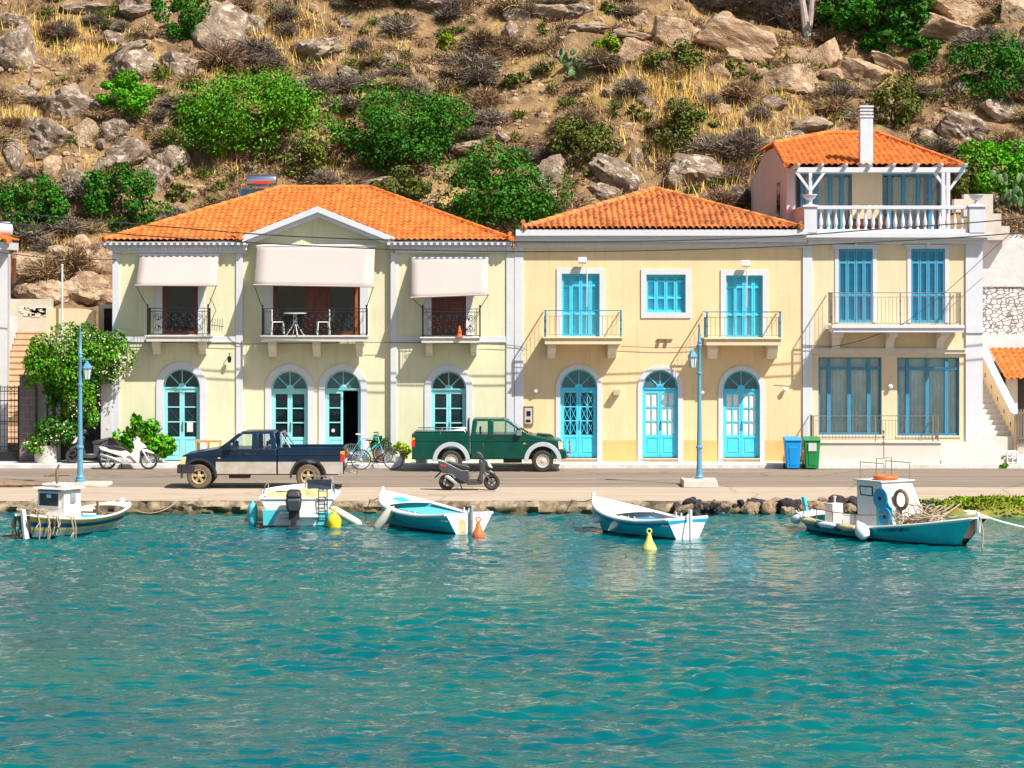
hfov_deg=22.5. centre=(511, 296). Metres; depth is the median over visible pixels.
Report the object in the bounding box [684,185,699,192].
green shrub
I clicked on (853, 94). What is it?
dry shrub
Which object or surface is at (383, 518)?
boat fender
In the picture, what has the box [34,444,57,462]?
planter
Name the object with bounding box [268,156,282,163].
green shrub
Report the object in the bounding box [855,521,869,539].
round fender
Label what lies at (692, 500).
shore rock
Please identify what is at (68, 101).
boulder
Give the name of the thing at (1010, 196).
prickly pear
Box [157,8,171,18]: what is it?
rock
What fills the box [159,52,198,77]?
boulder
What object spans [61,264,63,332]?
white pole
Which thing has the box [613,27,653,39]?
boulder
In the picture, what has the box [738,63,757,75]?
boulder
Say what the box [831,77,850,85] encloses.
green shrub
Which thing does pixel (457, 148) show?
boulder
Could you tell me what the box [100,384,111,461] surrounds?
gate pillar
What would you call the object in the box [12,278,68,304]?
boulder
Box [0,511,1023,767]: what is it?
water
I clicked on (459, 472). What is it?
scooter
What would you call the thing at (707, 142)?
dry shrub
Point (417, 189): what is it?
green bush
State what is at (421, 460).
potted plant
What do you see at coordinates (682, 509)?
shore rock
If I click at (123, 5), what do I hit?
rock
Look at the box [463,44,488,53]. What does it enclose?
dry shrub
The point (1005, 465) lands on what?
weed tuft
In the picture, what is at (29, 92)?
boulder
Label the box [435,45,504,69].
dry shrub
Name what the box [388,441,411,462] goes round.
potted plant
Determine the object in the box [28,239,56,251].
dry shrub
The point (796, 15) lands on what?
dry shrub
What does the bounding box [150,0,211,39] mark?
green bush
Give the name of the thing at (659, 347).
power cable
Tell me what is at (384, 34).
loose stones
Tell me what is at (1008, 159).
green bush
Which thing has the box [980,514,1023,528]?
mooring rope
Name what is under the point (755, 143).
dry shrub
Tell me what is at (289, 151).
rock
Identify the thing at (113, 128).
boulder
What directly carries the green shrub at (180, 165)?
on the hillside
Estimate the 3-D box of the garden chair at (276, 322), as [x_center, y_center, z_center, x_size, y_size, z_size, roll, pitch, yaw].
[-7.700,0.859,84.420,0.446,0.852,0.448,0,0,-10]
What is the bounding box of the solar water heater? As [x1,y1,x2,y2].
[239,174,277,196]
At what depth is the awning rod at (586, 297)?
84.69 m
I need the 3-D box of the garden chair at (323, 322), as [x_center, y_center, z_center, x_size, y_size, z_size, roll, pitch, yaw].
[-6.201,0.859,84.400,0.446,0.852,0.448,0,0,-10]
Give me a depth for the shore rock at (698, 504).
70.39 m
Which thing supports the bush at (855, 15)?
on the hillside
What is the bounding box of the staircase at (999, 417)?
[983,347,1019,450]
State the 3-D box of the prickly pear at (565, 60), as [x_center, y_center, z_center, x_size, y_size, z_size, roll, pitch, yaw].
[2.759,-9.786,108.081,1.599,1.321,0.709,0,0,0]
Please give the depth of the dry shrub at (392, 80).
107.63 m
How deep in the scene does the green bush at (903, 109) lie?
105.81 m
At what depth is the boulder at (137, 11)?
111.19 m
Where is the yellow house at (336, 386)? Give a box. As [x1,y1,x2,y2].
[101,185,514,461]
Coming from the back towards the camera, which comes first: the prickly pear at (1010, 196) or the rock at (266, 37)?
the rock at (266, 37)
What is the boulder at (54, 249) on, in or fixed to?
on the hillside
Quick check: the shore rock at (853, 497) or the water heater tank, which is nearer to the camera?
the shore rock at (853, 497)
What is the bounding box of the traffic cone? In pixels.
[455,325,463,336]
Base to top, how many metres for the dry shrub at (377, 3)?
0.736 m
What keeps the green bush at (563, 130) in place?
on the hillside
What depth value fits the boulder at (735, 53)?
108.92 m
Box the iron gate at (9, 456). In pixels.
[0,385,19,460]
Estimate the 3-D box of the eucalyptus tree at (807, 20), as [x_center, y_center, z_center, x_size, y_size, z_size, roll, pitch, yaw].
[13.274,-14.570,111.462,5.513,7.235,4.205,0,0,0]
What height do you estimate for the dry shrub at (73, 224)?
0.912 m
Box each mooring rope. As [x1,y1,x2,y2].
[129,500,178,513]
[979,516,983,547]
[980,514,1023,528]
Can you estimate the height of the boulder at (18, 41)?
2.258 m
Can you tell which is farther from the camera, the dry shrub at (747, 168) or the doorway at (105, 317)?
the dry shrub at (747, 168)
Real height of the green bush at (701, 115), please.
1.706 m
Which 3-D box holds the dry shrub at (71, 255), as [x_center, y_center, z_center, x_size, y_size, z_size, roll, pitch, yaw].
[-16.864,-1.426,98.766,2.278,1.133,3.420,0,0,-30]
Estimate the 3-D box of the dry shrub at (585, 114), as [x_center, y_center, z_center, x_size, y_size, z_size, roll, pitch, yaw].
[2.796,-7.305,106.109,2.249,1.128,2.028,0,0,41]
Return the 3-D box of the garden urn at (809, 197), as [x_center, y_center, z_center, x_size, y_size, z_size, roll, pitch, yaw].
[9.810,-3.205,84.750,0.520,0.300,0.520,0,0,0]
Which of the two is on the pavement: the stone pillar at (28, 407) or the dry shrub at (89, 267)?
the stone pillar at (28, 407)
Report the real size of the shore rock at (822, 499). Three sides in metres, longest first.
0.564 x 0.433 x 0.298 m
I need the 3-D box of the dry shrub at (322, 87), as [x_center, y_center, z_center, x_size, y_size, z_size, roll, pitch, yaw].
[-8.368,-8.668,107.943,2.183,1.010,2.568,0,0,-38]
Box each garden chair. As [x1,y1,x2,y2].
[270,309,284,334]
[316,309,330,334]
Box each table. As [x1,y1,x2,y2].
[284,313,306,335]
[849,219,886,228]
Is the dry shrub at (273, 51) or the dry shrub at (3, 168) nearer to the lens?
the dry shrub at (3, 168)
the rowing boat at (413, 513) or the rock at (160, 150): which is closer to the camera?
the rowing boat at (413, 513)
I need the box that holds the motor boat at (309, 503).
[259,475,341,528]
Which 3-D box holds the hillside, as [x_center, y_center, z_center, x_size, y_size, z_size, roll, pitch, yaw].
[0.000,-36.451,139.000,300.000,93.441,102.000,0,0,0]
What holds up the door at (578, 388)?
in the cream house at (570, 370)
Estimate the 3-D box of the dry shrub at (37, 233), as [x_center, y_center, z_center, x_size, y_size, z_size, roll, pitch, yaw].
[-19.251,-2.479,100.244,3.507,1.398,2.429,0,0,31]
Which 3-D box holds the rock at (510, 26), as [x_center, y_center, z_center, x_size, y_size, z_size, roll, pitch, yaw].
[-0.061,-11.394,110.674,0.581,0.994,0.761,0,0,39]
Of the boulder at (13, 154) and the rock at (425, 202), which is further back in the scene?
the boulder at (13, 154)
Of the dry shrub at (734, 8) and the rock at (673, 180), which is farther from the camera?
the dry shrub at (734, 8)
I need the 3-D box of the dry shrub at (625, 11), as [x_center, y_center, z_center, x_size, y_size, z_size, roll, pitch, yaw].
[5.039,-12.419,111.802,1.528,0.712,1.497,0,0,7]
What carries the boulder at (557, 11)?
on the hillside
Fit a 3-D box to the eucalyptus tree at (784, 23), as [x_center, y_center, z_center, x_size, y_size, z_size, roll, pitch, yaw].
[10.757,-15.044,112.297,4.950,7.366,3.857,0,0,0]
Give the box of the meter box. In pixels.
[524,406,533,424]
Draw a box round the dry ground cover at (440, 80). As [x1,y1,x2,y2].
[0,0,1023,305]
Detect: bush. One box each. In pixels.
[0,174,71,236]
[81,161,174,232]
[95,69,159,117]
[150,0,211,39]
[155,66,348,158]
[165,183,195,201]
[275,142,332,179]
[329,82,477,175]
[369,163,431,198]
[428,136,576,231]
[438,32,458,50]
[545,114,622,167]
[587,33,620,53]
[642,37,703,71]
[651,96,698,153]
[659,103,718,139]
[813,0,935,53]
[865,72,923,130]
[907,39,941,74]
[946,30,1023,101]
[950,154,982,201]
[953,138,1023,196]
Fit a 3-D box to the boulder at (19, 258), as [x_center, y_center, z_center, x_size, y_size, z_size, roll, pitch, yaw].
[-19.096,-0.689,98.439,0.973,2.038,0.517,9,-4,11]
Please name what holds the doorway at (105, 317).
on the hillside
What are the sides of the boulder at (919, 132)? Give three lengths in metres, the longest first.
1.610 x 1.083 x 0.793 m
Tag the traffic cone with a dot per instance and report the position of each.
(459, 333)
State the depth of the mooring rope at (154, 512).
68.76 m
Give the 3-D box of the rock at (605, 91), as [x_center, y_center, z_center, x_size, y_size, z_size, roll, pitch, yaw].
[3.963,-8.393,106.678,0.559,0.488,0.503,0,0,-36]
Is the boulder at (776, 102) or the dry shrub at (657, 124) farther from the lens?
the boulder at (776, 102)
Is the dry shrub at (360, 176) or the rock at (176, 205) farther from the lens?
the dry shrub at (360, 176)
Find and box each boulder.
[0,13,31,28]
[0,23,38,69]
[0,135,24,171]
[10,85,37,102]
[11,250,43,258]
[11,252,24,289]
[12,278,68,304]
[16,255,67,283]
[18,115,72,159]
[40,82,102,120]
[45,244,75,257]
[58,1,111,14]
[61,168,88,183]
[63,271,111,304]
[72,117,99,145]
[78,249,101,273]
[94,247,111,274]
[95,157,115,172]
[95,289,111,305]
[100,118,128,142]
[103,30,124,46]
[103,39,147,61]
[104,136,150,164]
[110,48,161,79]
[125,4,158,18]
[139,158,169,182]
[148,179,162,191]
[150,124,171,135]
[156,145,190,173]
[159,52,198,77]
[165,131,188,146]
[191,0,248,49]
[247,13,267,33]
[290,37,345,59]
[337,65,359,77]
[338,18,352,27]
[353,176,393,187]
[378,53,394,69]
[408,0,445,9]
[449,140,485,154]
[501,5,531,21]
[528,154,567,188]
[534,3,569,19]
[565,2,593,19]
[568,22,607,33]
[587,153,643,193]
[587,183,624,200]
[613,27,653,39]
[616,37,653,63]
[631,12,650,26]
[636,95,655,108]
[651,15,692,49]
[664,153,724,187]
[693,12,777,64]
[710,63,730,78]
[712,103,731,113]
[723,47,743,61]
[726,186,749,201]
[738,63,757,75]
[756,67,768,77]
[759,94,786,109]
[762,63,818,94]
[773,135,792,140]
[784,128,808,136]
[786,48,807,60]
[791,116,833,132]
[801,37,841,69]
[819,68,844,82]
[839,57,891,87]
[871,50,910,69]
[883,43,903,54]
[908,12,974,40]
[912,127,944,141]
[925,0,982,21]
[935,110,990,141]
[974,98,1023,122]
[1000,0,1023,23]
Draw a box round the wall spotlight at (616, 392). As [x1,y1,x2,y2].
[613,390,619,394]
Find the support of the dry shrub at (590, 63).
on the hillside
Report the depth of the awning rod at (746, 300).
84.68 m
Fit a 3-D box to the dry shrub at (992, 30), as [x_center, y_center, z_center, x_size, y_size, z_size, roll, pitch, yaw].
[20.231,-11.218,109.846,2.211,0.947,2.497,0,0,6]
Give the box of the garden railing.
[1017,409,1023,454]
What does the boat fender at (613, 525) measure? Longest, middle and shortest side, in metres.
0.440 x 0.170 x 0.170 m
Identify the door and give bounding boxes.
[162,369,199,461]
[163,286,197,332]
[272,371,307,443]
[273,286,359,334]
[325,370,360,461]
[430,371,466,461]
[431,296,465,334]
[560,369,597,458]
[642,370,678,458]
[722,371,760,458]
[795,174,851,228]
[882,174,940,228]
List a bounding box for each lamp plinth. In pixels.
[73,481,112,486]
[680,477,717,487]
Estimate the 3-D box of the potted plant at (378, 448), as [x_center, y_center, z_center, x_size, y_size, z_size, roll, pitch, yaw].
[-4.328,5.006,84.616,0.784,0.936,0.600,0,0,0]
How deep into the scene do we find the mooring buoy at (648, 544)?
60.52 m
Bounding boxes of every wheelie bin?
[783,436,801,467]
[802,436,820,467]
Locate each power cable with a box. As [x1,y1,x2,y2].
[0,212,1023,241]
[0,222,1023,251]
[0,252,116,259]
[125,342,526,349]
[623,346,702,347]
[802,324,901,346]
[902,222,1023,324]
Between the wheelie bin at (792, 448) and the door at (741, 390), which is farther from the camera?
the door at (741, 390)
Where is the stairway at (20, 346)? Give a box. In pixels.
[8,331,45,451]
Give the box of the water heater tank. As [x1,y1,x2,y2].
[0,222,12,235]
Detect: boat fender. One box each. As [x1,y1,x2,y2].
[248,501,257,524]
[330,506,361,523]
[373,506,394,528]
[592,516,600,523]
[608,521,618,530]
[790,514,802,522]
[800,518,816,524]
[818,522,835,528]
[839,524,854,531]
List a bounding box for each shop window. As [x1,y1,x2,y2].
[817,357,882,436]
[896,358,960,436]
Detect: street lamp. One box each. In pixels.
[75,326,91,481]
[688,323,703,478]
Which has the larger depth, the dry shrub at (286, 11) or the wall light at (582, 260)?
the dry shrub at (286, 11)
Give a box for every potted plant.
[112,412,177,462]
[369,434,391,462]
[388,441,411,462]
[415,459,427,462]
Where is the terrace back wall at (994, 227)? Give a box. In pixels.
[952,194,1009,239]
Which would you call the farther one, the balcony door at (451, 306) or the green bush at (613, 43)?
the green bush at (613, 43)
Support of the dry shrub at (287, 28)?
on the hillside
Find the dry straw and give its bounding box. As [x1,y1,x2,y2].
[0,0,980,252]
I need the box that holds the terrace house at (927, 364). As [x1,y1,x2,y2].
[751,106,1023,463]
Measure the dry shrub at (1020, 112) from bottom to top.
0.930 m
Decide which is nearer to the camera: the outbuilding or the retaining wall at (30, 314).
the outbuilding
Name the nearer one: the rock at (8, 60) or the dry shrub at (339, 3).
the rock at (8, 60)
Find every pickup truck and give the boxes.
[177,429,358,488]
[411,417,570,471]
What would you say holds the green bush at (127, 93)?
on the hillside
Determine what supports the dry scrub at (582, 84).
on the hillside
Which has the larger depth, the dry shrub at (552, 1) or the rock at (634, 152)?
the dry shrub at (552, 1)
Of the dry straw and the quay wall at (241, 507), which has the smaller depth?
the quay wall at (241, 507)
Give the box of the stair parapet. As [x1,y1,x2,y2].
[10,316,17,354]
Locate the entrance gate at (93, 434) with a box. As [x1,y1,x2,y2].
[60,380,100,459]
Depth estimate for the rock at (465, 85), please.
108.90 m
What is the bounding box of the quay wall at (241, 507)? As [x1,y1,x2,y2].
[0,501,931,514]
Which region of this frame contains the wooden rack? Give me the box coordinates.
[194,440,221,449]
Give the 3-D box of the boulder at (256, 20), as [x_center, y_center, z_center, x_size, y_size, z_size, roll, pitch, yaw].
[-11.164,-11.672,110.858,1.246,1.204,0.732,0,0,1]
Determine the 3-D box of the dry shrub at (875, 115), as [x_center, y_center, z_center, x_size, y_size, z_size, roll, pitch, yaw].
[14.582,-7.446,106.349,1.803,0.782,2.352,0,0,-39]
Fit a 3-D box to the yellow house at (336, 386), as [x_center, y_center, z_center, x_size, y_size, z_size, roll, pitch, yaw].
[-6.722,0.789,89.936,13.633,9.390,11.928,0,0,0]
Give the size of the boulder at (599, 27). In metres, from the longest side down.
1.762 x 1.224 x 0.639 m
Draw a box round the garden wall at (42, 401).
[37,383,59,460]
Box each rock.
[0,52,18,68]
[25,178,34,187]
[28,78,42,90]
[42,155,61,176]
[70,234,91,249]
[92,243,104,252]
[96,138,105,149]
[111,97,118,105]
[119,0,138,16]
[153,147,163,154]
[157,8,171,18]
[161,116,173,127]
[167,173,174,182]
[172,202,189,211]
[196,68,205,75]
[244,163,257,170]
[263,34,271,40]
[283,146,301,164]
[306,3,319,13]
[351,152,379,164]
[419,199,439,208]
[457,79,467,88]
[495,132,510,143]
[503,20,517,36]
[508,96,519,103]
[547,189,563,202]
[554,50,564,58]
[601,88,612,97]
[605,33,620,46]
[628,148,646,165]
[644,155,653,166]
[664,172,682,187]
[667,13,675,16]
[672,502,680,510]
[673,503,693,514]
[681,496,695,504]
[691,26,700,43]
[692,508,700,514]
[693,499,702,508]
[699,192,707,198]
[703,502,708,511]
[709,499,716,513]
[713,502,721,513]
[719,11,733,16]
[721,503,730,512]
[737,499,744,505]
[740,116,750,127]
[741,502,758,514]
[761,500,778,514]
[771,497,781,502]
[777,498,793,507]
[780,506,794,514]
[794,499,801,510]
[812,502,824,510]
[817,497,827,501]
[828,495,843,499]
[844,503,856,513]
[846,499,856,506]
[849,496,857,512]
[918,494,1023,516]
[922,499,933,512]
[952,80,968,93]
[991,71,1004,81]
[993,192,999,202]
[995,207,1003,214]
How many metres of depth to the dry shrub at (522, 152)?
105.30 m
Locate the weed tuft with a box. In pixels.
[1000,463,1008,468]
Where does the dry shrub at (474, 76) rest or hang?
on the hillside
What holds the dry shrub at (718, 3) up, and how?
on the hillside
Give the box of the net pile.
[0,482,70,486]
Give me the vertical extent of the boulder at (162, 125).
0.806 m
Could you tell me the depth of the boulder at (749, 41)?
109.03 m
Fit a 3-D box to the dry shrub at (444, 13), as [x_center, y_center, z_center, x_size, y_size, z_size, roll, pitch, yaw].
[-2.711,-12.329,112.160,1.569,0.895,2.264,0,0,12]
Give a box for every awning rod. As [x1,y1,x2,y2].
[586,270,587,333]
[746,270,746,330]
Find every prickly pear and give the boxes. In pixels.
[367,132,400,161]
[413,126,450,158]
[559,47,595,78]
[989,170,1023,212]
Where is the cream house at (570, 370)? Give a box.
[514,186,806,461]
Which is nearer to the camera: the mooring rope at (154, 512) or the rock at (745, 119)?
the mooring rope at (154, 512)
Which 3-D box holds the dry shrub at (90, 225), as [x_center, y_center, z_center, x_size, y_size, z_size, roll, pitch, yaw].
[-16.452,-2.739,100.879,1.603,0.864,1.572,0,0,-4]
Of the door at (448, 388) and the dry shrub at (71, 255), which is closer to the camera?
the door at (448, 388)
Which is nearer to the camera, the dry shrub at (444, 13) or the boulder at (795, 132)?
the boulder at (795, 132)
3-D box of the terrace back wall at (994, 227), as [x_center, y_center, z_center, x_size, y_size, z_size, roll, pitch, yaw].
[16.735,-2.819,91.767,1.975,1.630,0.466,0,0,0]
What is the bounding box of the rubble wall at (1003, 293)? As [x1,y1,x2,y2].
[983,234,1023,371]
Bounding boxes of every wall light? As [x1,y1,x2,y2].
[579,257,586,265]
[742,260,749,268]
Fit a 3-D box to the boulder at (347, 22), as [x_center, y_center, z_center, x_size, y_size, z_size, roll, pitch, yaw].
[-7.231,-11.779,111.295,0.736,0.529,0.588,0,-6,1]
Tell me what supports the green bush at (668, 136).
on the hillside
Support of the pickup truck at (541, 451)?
on the road
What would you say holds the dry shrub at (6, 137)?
on the hillside
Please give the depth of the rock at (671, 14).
111.26 m
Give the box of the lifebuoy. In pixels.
[873,474,897,479]
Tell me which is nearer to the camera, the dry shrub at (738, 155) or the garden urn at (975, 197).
the garden urn at (975, 197)
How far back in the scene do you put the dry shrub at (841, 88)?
107.67 m
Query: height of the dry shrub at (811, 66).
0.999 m
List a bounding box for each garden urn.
[802,194,816,203]
[968,194,983,203]
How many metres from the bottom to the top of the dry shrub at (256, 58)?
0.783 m
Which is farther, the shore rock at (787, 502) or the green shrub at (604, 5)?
the green shrub at (604, 5)
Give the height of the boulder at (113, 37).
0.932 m
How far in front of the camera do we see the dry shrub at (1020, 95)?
106.37 m
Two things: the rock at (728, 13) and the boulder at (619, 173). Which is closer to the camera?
the boulder at (619, 173)
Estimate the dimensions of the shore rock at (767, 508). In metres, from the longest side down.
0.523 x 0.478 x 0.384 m
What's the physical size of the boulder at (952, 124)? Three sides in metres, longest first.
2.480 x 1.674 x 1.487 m
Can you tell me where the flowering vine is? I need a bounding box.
[21,321,136,455]
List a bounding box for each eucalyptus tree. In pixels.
[769,0,794,28]
[799,0,824,40]
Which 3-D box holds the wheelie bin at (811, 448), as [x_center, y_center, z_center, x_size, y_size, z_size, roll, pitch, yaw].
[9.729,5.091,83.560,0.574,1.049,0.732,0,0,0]
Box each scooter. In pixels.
[65,422,119,462]
[97,430,157,468]
[435,442,499,489]
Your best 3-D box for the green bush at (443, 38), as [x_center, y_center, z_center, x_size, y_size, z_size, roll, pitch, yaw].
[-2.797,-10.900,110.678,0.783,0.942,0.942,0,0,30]
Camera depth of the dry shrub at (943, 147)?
103.61 m
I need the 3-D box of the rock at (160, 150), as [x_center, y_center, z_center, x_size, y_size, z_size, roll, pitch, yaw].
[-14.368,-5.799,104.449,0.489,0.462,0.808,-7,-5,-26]
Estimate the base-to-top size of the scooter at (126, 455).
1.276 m
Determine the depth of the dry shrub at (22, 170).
103.37 m
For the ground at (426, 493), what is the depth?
73.21 m
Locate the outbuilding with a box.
[988,347,1023,437]
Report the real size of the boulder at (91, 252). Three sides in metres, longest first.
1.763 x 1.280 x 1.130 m
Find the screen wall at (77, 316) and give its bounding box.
[46,308,95,383]
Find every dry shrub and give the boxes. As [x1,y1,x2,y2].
[0,84,30,102]
[0,114,25,131]
[0,125,34,146]
[0,160,9,174]
[0,216,60,244]
[16,167,37,178]
[16,251,80,281]
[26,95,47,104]
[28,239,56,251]
[35,19,64,38]
[44,245,99,271]
[46,213,85,234]
[50,18,76,26]
[51,28,74,38]
[53,25,77,36]
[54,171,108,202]
[60,261,101,271]
[67,204,98,218]
[75,104,127,120]
[78,217,110,232]
[79,12,109,23]
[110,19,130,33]
[120,0,145,4]
[148,106,172,119]
[149,124,187,143]
[150,207,192,222]
[151,91,203,109]
[173,70,208,87]
[193,38,250,69]
[210,191,239,203]
[222,0,251,8]
[228,36,278,52]
[228,42,267,63]
[234,0,261,9]
[244,56,275,67]
[247,53,266,64]
[259,50,288,69]
[260,47,281,56]
[266,3,300,22]
[272,20,300,36]
[285,139,307,152]
[291,72,334,85]
[291,78,340,96]
[299,167,341,184]
[317,94,370,111]
[325,71,366,92]
[326,0,351,8]
[346,71,386,91]
[347,37,371,50]
[349,168,376,182]
[356,56,379,65]
[367,0,394,6]
[367,73,416,88]
[375,14,423,36]
[375,67,419,76]
[396,75,434,97]
[433,5,463,20]
[434,62,476,76]
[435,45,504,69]
[436,0,466,8]
[449,63,502,88]
[453,125,497,138]
[455,83,507,110]
[457,95,493,108]
[458,27,499,43]
[458,108,478,120]
[459,37,499,49]
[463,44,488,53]
[464,148,495,160]
[469,107,512,125]
[474,42,511,59]
[485,0,539,13]
[485,216,521,242]
[491,32,522,47]
[501,144,533,160]
[511,36,549,52]
[514,1,541,15]
[528,147,562,163]
[540,0,563,3]
[548,113,580,128]
[558,107,602,125]
[563,106,592,129]
[564,0,584,3]
[576,43,615,67]
[576,50,630,71]
[594,58,635,72]
[612,73,650,97]
[613,3,640,17]
[645,118,667,128]
[663,95,694,109]
[674,130,733,154]
[689,0,741,9]
[694,92,722,107]
[704,189,744,206]
[712,133,757,162]
[714,125,771,157]
[715,75,765,105]
[715,167,752,183]
[721,159,754,174]
[723,1,754,13]
[732,188,750,204]
[738,126,761,134]
[742,103,774,119]
[759,0,818,24]
[775,6,818,23]
[778,56,821,71]
[805,92,857,113]
[807,87,828,102]
[812,26,845,43]
[821,80,859,98]
[840,108,887,123]
[841,87,860,97]
[847,27,874,39]
[855,87,877,97]
[881,11,916,23]
[902,81,936,99]
[917,137,957,154]
[943,28,998,49]
[963,24,1008,39]
[975,9,1000,22]
[986,129,1023,142]
[989,84,1023,102]
[994,128,1023,144]
[994,139,1023,151]
[997,38,1023,48]
[1007,76,1023,87]
[1010,105,1023,122]
[1012,43,1023,60]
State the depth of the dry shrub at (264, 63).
108.70 m
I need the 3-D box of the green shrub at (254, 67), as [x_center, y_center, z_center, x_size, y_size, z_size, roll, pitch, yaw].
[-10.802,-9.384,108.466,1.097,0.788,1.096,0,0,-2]
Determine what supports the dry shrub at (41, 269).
on the hillside
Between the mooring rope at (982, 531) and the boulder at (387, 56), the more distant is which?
the boulder at (387, 56)
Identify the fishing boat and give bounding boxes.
[11,464,130,539]
[795,430,988,545]
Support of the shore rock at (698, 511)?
in the water
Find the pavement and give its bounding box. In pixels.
[0,460,1023,467]
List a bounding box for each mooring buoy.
[327,508,340,527]
[472,517,484,536]
[642,528,656,549]
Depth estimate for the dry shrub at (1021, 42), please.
108.78 m
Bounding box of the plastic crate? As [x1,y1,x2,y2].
[1006,451,1017,463]
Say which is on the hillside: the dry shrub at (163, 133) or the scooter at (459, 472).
the dry shrub at (163, 133)
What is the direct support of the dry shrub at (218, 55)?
on the hillside
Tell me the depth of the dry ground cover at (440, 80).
107.56 m
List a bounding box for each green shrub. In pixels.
[44,39,54,46]
[97,19,113,28]
[153,63,168,73]
[172,163,186,174]
[212,180,226,189]
[222,63,237,73]
[245,64,267,79]
[250,147,271,162]
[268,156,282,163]
[394,11,412,19]
[395,0,410,7]
[451,26,461,32]
[499,71,525,87]
[532,61,553,75]
[600,1,620,14]
[628,104,652,119]
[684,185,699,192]
[725,62,748,77]
[818,63,829,68]
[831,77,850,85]
[991,3,1000,14]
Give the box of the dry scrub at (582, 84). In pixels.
[0,0,1023,272]
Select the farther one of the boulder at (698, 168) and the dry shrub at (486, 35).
the dry shrub at (486, 35)
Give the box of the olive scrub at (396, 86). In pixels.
[12,0,1011,270]
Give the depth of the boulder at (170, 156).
103.15 m
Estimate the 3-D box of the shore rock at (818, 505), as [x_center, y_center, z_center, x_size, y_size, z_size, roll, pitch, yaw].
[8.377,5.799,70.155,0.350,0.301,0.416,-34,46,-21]
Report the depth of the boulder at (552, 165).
103.74 m
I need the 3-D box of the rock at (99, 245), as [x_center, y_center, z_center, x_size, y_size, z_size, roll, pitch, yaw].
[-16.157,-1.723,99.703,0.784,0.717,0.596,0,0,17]
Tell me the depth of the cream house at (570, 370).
85.00 m
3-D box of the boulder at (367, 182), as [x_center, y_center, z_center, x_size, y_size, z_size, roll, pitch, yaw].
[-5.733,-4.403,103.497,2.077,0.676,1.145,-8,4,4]
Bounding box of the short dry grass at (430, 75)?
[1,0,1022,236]
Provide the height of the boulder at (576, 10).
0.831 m
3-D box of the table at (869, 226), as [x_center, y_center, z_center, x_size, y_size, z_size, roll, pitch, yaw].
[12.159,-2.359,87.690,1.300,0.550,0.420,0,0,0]
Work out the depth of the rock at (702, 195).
101.58 m
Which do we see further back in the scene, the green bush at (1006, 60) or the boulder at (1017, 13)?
the boulder at (1017, 13)
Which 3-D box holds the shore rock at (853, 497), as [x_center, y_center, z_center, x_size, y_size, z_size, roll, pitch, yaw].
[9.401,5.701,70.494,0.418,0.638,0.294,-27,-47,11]
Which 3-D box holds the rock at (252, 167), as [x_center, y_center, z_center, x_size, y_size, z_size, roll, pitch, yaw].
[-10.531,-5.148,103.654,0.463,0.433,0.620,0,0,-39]
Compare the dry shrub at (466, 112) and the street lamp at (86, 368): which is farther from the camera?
the dry shrub at (466, 112)
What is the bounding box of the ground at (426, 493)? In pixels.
[0,456,1023,500]
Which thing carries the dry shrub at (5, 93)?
on the hillside
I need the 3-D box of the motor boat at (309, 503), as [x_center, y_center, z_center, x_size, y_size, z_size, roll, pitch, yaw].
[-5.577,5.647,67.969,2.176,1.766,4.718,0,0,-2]
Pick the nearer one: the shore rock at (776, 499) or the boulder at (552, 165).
the shore rock at (776, 499)
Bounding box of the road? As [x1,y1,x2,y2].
[0,468,1023,486]
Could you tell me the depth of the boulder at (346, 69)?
108.87 m
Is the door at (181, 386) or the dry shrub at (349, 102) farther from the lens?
the dry shrub at (349, 102)
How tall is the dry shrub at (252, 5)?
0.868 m
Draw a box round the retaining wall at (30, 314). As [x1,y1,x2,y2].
[10,299,53,330]
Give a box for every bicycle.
[347,432,392,462]
[351,438,403,469]
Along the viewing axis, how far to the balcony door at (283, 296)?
85.26 m
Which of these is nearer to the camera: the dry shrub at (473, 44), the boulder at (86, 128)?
the boulder at (86, 128)
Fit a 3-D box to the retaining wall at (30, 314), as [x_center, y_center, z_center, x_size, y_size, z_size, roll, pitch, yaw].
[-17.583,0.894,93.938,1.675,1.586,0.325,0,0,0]
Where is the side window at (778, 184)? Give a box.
[777,182,779,217]
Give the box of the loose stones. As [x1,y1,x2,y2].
[0,0,1023,245]
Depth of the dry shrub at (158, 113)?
105.15 m
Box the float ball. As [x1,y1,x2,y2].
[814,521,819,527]
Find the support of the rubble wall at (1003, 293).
on the ground at (426, 493)
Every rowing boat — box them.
[378,487,492,533]
[591,493,707,539]
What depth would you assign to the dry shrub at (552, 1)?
111.79 m
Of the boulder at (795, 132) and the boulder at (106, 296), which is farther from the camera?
the boulder at (795, 132)
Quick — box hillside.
[0,0,1023,456]
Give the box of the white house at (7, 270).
[0,233,19,451]
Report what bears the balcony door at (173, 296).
in the yellow house at (336, 386)
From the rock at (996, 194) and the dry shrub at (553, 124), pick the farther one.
the dry shrub at (553, 124)
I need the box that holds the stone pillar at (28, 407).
[19,374,37,461]
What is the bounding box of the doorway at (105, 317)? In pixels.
[98,304,111,382]
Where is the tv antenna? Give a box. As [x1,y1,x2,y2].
[206,299,222,335]
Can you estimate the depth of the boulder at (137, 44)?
108.59 m

